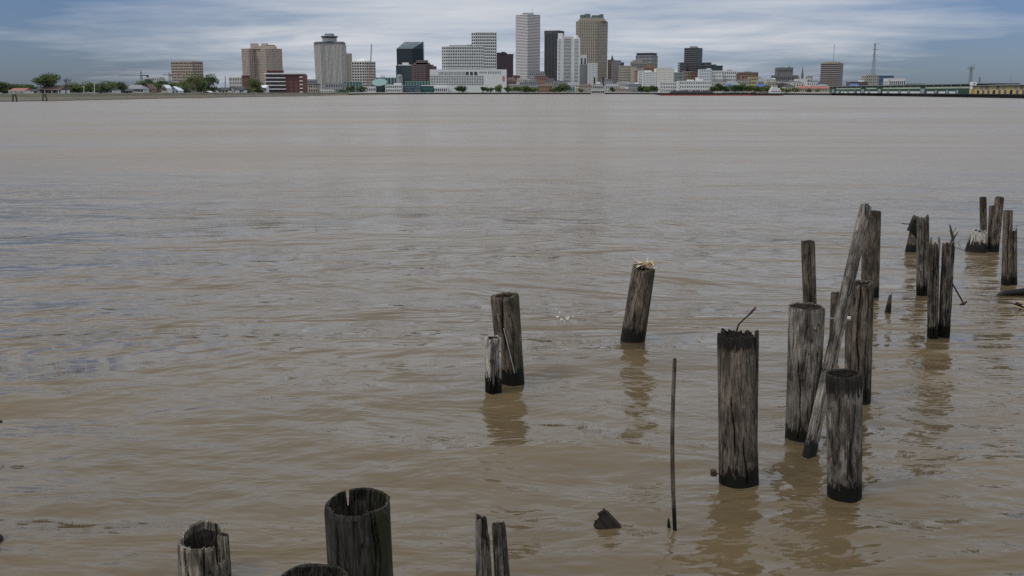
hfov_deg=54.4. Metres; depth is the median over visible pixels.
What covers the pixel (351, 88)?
tree
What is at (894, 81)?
white frame block
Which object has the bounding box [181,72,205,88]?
tree
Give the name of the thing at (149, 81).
tree
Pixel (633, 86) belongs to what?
town building
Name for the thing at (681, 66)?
slate wing
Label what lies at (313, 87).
hall
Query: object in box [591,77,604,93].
riverboat
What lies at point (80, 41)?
sky
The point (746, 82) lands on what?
town building
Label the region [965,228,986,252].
broken stump
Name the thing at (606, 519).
stump remnant
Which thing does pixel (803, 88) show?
market hall
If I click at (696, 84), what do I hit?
white brewery
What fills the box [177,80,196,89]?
shrub
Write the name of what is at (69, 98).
levee slope
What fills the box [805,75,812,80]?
white tower block
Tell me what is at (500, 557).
split post
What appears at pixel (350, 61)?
slim tower
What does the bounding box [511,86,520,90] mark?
tree
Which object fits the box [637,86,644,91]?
tree
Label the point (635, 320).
wooden piling
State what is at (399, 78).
copper dome
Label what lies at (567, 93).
riverfront quay
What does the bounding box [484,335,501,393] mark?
square post
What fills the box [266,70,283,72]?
brick block
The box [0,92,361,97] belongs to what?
grass bank
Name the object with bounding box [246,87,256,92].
shrub
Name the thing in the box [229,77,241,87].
pale far block
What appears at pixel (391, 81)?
mall
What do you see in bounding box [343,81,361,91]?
convention hall
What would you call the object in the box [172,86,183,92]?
house
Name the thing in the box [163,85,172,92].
house
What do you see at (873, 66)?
lattice mast
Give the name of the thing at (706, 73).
pale block
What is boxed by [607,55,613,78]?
spired block
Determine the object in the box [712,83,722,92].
tree
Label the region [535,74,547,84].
town building
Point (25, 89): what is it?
house
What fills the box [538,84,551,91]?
town building
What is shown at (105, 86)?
tree
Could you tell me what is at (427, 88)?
green hall
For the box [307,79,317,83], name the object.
block
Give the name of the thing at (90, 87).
tree
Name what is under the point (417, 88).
pyramid pavilion
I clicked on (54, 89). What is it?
house
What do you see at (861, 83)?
town building
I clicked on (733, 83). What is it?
town building
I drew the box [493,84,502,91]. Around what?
tree
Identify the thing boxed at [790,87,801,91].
tree
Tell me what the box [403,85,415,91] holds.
glass hall
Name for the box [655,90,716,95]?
barge
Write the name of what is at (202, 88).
shrub
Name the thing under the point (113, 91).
house
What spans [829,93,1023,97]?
wharf pier
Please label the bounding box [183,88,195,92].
house
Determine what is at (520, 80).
town building
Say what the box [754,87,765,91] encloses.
tree
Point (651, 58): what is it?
flat hat tower
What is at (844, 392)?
wooden piling
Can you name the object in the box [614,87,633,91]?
town building
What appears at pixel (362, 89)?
tree
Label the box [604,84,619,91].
town building
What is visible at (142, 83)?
tree
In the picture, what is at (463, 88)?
tree
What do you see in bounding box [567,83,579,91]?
town building
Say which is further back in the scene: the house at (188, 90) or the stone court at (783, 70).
the stone court at (783, 70)
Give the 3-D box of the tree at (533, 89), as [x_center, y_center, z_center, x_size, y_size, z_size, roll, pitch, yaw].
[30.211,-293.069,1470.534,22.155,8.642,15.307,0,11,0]
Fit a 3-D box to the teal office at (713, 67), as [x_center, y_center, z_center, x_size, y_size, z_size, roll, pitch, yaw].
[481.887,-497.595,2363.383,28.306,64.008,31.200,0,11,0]
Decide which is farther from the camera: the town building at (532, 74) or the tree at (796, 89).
the town building at (532, 74)
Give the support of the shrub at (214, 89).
on the land
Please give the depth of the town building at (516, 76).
1711.93 m
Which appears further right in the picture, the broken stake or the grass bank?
the broken stake
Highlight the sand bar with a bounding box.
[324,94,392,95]
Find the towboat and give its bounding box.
[751,85,782,95]
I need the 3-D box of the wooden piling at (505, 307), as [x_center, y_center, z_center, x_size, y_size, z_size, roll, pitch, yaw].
[-0.004,1.112,12.593,0.359,2.147,0.365,-5,11,1]
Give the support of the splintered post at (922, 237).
in the river water
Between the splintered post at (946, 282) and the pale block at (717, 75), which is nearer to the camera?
the splintered post at (946, 282)
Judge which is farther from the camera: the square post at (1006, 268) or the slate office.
the slate office
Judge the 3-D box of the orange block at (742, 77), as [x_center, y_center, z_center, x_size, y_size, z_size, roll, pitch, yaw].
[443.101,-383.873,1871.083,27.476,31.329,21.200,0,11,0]
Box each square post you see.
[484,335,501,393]
[801,240,816,303]
[829,291,838,361]
[861,210,880,297]
[979,196,986,230]
[987,205,993,250]
[989,196,1003,251]
[1001,210,1012,285]
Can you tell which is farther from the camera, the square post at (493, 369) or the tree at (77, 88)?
the tree at (77, 88)
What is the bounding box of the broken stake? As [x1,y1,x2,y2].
[885,293,891,312]
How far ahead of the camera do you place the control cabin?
642.49 m
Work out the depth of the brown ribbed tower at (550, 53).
2442.22 m
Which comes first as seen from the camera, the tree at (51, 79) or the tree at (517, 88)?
the tree at (51, 79)
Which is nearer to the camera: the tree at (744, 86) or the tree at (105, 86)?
the tree at (105, 86)
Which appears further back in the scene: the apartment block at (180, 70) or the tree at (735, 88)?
the tree at (735, 88)
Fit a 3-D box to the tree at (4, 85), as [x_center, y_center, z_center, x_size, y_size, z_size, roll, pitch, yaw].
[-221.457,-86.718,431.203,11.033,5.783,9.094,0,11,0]
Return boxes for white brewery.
[676,76,711,90]
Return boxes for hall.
[308,84,319,91]
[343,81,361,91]
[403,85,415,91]
[421,85,433,91]
[797,86,808,92]
[809,86,819,92]
[819,86,829,92]
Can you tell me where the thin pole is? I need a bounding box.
[670,358,676,530]
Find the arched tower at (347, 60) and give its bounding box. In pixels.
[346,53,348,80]
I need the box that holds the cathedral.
[794,68,807,83]
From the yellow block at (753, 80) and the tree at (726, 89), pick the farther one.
the yellow block at (753, 80)
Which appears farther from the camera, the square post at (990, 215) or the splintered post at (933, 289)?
the square post at (990, 215)
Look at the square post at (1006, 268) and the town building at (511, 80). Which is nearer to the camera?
the square post at (1006, 268)
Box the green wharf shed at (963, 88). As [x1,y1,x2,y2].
[828,83,1016,93]
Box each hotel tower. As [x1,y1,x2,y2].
[241,43,282,87]
[471,32,496,68]
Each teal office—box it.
[396,63,411,84]
[708,64,722,70]
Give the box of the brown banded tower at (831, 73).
[820,44,843,91]
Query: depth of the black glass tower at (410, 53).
2243.79 m
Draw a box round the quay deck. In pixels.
[349,92,828,93]
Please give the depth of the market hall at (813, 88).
1157.92 m
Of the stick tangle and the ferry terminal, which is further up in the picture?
the ferry terminal
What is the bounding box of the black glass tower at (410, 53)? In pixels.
[396,42,423,65]
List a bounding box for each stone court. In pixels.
[771,75,797,81]
[775,67,792,74]
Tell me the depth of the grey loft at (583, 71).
2150.92 m
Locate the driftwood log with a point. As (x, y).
(1017, 292)
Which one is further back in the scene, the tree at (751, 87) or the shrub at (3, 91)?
the tree at (751, 87)
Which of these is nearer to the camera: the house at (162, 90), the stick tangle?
the stick tangle
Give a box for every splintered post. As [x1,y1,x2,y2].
[916,214,928,295]
[927,237,939,338]
[938,225,966,337]
[1011,225,1017,284]
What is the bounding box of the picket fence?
[8,90,29,92]
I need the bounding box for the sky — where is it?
[0,0,1023,91]
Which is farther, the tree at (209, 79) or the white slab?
the white slab
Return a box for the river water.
[0,94,1023,575]
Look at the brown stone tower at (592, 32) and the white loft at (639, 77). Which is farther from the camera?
the brown stone tower at (592, 32)
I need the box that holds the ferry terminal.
[325,83,345,91]
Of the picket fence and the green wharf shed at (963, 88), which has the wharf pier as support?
the green wharf shed at (963, 88)
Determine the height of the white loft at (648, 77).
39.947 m
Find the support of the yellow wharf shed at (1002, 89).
on the wharf pier
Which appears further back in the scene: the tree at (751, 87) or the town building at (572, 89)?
the town building at (572, 89)
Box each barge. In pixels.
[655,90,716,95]
[717,92,751,95]
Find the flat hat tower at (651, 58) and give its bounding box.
[636,53,657,65]
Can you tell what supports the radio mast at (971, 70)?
on the land
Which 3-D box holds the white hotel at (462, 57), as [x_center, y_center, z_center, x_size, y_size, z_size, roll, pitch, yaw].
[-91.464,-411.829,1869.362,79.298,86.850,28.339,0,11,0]
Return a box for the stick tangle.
[1011,301,1023,309]
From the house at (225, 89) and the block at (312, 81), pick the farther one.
the block at (312, 81)
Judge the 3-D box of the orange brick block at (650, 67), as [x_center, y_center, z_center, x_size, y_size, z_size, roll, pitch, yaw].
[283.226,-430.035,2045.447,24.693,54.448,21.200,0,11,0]
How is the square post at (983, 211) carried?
in the river water
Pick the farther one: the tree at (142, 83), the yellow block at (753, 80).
the yellow block at (753, 80)
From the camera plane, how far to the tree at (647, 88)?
1410.23 m
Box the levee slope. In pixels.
[0,94,348,100]
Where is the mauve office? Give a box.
[411,60,430,80]
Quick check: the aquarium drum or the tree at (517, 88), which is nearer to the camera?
the tree at (517, 88)
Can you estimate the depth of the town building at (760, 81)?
1766.58 m
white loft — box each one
[580,55,586,63]
[638,71,644,85]
[642,70,656,91]
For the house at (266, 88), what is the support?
on the land
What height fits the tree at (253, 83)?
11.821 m
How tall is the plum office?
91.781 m
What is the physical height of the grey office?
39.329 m
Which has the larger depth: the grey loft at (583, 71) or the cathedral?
the grey loft at (583, 71)
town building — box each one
[507,78,515,91]
[508,83,519,91]
[512,74,519,82]
[517,78,525,83]
[519,81,538,91]
[529,70,544,79]
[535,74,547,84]
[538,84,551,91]
[545,78,554,84]
[554,80,565,84]
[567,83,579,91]
[567,86,574,91]
[579,84,591,91]
[601,78,612,85]
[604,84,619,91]
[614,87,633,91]
[617,81,629,88]
[627,83,641,89]
[712,80,725,91]
[726,82,739,91]
[733,79,749,91]
[756,78,765,85]
[764,78,775,83]
[765,80,778,85]
[773,82,787,88]
[778,80,798,84]
[782,85,794,91]
[790,82,803,87]
[804,79,817,86]
[846,80,867,85]
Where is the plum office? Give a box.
[497,52,513,78]
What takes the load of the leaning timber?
in the river water
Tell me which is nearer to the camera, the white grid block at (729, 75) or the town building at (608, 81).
the town building at (608, 81)
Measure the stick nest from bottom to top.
0.191 m
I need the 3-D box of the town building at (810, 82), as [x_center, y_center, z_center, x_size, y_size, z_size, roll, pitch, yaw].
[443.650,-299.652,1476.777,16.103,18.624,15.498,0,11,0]
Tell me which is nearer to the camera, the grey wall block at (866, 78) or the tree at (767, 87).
the tree at (767, 87)
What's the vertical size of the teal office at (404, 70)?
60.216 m
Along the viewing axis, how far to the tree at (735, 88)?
1095.01 m
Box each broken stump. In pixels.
[902,215,919,252]
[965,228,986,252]
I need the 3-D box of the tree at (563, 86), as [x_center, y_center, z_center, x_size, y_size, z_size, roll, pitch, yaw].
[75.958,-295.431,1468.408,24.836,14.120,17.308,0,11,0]
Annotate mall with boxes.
[376,78,395,84]
[405,81,429,87]
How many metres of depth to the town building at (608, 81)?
1664.61 m
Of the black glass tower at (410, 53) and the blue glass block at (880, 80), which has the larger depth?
the black glass tower at (410, 53)
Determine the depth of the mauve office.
1955.41 m
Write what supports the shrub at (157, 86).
on the land
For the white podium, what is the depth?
1604.51 m
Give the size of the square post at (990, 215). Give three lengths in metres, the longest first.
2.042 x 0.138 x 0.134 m
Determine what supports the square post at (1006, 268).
in the river water
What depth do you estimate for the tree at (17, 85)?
437.62 m
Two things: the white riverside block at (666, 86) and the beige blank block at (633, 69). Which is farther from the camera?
the beige blank block at (633, 69)
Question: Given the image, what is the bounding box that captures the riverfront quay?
[349,93,831,94]
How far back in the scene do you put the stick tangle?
16.71 m
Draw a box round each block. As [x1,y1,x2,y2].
[149,77,164,82]
[171,61,203,92]
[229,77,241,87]
[241,75,249,87]
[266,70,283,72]
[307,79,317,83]
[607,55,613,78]
[612,60,620,83]
[618,66,630,81]
[630,60,647,70]
[630,66,636,83]
[634,71,637,83]
[644,65,656,71]
[658,82,676,91]
[682,71,692,80]
[690,72,697,80]
[698,68,711,80]
[712,71,722,80]
[723,70,736,81]
[736,71,757,79]
[740,75,756,79]
[748,77,760,91]
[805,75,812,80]
[861,74,878,84]
[878,76,893,84]
[883,78,905,84]
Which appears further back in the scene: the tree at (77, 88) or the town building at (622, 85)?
the town building at (622, 85)
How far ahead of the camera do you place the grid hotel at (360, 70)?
1810.82 m
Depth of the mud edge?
461.07 m
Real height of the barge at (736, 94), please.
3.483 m
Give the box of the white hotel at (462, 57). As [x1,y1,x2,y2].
[442,45,484,68]
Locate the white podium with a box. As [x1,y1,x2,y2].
[430,69,506,91]
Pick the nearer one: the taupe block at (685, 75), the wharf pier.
the wharf pier
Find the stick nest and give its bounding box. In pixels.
[632,257,656,268]
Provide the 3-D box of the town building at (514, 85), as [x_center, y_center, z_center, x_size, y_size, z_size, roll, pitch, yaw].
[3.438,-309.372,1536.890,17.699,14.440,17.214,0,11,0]
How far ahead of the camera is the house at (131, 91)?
512.42 m
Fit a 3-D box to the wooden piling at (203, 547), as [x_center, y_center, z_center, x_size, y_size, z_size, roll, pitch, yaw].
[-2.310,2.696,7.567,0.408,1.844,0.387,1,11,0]
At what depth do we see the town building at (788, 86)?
1392.08 m
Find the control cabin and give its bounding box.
[969,82,976,93]
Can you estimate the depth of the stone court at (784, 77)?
2054.79 m
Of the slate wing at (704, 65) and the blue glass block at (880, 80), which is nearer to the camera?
the blue glass block at (880, 80)
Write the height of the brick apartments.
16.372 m
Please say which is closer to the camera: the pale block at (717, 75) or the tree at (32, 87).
the tree at (32, 87)
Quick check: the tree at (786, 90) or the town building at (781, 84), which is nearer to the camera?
the tree at (786, 90)
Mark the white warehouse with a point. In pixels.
(665, 75)
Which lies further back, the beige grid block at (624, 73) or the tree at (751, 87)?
the beige grid block at (624, 73)
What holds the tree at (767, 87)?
on the land
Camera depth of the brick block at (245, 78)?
1077.14 m
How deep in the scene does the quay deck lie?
1436.56 m
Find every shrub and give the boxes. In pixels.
[0,88,10,92]
[151,83,161,89]
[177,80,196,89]
[196,86,206,92]
[204,86,219,92]
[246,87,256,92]
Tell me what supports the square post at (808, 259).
in the river water
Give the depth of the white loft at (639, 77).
1908.26 m
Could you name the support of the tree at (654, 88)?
on the land
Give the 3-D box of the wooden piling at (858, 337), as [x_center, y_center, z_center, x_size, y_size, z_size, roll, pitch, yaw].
[3.906,1.160,11.584,0.399,2.454,0.915,9,14,39]
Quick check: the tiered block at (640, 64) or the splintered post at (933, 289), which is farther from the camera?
the tiered block at (640, 64)
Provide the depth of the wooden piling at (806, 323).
10.27 m
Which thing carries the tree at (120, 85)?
on the land
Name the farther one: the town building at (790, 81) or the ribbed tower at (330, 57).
the ribbed tower at (330, 57)
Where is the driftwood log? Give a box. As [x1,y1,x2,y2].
[997,288,1023,295]
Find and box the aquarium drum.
[372,79,386,91]
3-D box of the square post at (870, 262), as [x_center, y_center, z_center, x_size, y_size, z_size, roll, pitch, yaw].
[6.421,-0.128,17.855,0.267,2.543,0.254,-6,12,-16]
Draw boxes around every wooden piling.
[177,520,231,575]
[281,563,348,575]
[324,487,392,575]
[491,292,524,385]
[620,264,654,342]
[710,307,758,488]
[785,302,824,442]
[825,279,873,404]
[825,368,862,502]
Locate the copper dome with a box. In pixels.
[396,74,402,84]
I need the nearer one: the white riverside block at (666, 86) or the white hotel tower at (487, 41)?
the white riverside block at (666, 86)
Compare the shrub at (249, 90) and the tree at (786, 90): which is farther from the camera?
the tree at (786, 90)
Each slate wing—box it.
[678,62,685,71]
[701,62,711,68]
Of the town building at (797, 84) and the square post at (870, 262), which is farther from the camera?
the town building at (797, 84)
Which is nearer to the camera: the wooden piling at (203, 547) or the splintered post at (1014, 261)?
the wooden piling at (203, 547)
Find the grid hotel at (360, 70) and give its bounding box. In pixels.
[351,58,375,91]
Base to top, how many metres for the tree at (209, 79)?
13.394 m
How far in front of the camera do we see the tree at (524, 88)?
1467.57 m
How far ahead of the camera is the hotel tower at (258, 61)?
1712.18 m
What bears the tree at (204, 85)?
on the land
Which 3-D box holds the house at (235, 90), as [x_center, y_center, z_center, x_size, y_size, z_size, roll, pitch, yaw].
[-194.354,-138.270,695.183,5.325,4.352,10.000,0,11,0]
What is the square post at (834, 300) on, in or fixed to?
in the river water
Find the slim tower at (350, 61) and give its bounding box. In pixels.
[348,53,351,80]
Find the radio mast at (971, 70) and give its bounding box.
[968,64,975,82]
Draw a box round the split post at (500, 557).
[475,514,509,575]
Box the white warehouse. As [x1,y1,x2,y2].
[654,68,673,91]
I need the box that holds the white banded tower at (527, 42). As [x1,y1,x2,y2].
[516,13,539,79]
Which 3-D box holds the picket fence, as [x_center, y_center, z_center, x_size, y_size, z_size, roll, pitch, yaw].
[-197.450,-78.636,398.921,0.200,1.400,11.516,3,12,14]
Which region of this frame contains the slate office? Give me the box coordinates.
[684,46,702,71]
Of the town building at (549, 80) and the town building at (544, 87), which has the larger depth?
the town building at (549, 80)
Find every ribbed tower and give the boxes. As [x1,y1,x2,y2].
[313,33,346,91]
[544,30,563,80]
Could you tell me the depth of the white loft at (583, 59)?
2242.75 m
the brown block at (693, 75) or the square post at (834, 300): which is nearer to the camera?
the square post at (834, 300)
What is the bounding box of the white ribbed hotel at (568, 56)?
[557,33,579,83]
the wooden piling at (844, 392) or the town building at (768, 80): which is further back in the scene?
the town building at (768, 80)
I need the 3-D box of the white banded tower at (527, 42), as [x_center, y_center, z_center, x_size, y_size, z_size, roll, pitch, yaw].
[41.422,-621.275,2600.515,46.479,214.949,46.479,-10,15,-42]
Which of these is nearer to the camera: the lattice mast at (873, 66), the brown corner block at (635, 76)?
the lattice mast at (873, 66)
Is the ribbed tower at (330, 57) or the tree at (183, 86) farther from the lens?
the ribbed tower at (330, 57)
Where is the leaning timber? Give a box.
[802,203,871,458]
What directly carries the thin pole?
in the river water
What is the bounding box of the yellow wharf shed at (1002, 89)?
[972,84,1023,93]
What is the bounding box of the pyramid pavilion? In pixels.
[415,83,420,91]
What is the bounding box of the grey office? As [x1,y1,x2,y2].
[674,72,681,81]
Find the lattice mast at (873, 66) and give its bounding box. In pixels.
[869,43,878,84]
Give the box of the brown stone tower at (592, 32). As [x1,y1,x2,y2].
[576,14,607,83]
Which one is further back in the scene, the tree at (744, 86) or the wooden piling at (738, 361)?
the tree at (744, 86)
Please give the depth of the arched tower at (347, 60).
2102.46 m
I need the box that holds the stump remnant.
[593,508,621,529]
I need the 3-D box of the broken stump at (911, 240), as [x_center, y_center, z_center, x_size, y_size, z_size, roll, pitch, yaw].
[9.072,-0.768,22.869,0.542,1.844,0.339,4,11,-1]
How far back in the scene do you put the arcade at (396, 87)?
1499.99 m
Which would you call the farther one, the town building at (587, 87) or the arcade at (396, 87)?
the town building at (587, 87)
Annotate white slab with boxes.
[587,63,597,85]
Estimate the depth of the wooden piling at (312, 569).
5.78 m
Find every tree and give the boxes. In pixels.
[0,82,14,89]
[10,83,33,87]
[17,85,40,88]
[31,72,60,87]
[64,82,86,92]
[81,81,101,91]
[86,81,117,91]
[108,81,128,91]
[135,80,150,85]
[144,79,156,84]
[155,81,171,85]
[171,82,190,89]
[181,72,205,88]
[199,73,219,88]
[199,78,209,92]
[245,78,263,92]
[346,85,355,91]
[356,86,366,91]
[459,85,468,91]
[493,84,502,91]
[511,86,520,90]
[520,85,530,91]
[527,87,539,91]
[555,84,571,91]
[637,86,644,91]
[643,86,652,91]
[649,85,658,91]
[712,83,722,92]
[721,86,731,92]
[728,85,742,91]
[738,83,748,91]
[746,85,758,91]
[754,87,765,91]
[763,85,770,91]
[781,88,791,91]
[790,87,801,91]
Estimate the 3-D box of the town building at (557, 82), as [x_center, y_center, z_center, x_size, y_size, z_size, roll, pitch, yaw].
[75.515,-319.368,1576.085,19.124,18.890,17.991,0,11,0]
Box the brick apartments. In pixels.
[264,73,307,92]
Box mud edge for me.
[0,95,339,101]
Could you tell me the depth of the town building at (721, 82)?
1566.95 m
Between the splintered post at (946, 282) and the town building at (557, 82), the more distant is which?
the town building at (557, 82)
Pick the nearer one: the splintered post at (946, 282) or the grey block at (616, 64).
the splintered post at (946, 282)
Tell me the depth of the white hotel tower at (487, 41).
1995.06 m
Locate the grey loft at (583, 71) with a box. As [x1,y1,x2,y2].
[579,64,587,84]
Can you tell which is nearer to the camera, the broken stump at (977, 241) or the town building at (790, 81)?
the broken stump at (977, 241)
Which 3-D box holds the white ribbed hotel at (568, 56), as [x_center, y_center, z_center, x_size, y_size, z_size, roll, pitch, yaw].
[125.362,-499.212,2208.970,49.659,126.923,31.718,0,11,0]
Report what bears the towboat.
on the river water
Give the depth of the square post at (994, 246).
22.77 m
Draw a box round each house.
[10,88,33,92]
[32,89,42,92]
[41,85,70,92]
[89,89,120,92]
[122,89,138,92]
[128,85,148,92]
[145,84,156,92]
[157,86,166,92]
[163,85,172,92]
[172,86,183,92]
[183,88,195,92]
[218,87,231,92]
[231,87,238,92]
[236,87,246,92]
[260,85,268,92]
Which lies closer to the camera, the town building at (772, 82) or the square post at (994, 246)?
the square post at (994, 246)
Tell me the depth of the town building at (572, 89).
1490.77 m
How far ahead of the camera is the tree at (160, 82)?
586.29 m
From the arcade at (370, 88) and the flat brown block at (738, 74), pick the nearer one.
the arcade at (370, 88)
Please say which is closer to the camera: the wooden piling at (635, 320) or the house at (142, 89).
the wooden piling at (635, 320)
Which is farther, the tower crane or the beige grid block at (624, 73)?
the beige grid block at (624, 73)
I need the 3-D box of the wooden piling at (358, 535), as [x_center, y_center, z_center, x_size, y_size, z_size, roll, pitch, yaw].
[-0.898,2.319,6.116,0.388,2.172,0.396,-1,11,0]
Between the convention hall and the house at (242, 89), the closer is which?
the house at (242, 89)
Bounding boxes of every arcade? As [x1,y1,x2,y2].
[366,86,376,91]
[385,83,402,91]
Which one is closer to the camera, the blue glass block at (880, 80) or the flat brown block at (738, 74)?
the blue glass block at (880, 80)
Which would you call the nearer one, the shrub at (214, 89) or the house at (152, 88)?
the house at (152, 88)
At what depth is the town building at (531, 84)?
1567.34 m
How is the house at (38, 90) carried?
on the land
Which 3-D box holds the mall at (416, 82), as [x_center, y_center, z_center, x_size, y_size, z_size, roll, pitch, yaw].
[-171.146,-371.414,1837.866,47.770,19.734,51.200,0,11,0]
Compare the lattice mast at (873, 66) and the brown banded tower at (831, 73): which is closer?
the lattice mast at (873, 66)
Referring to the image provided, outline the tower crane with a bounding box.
[118,70,148,81]
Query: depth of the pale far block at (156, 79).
1468.27 m

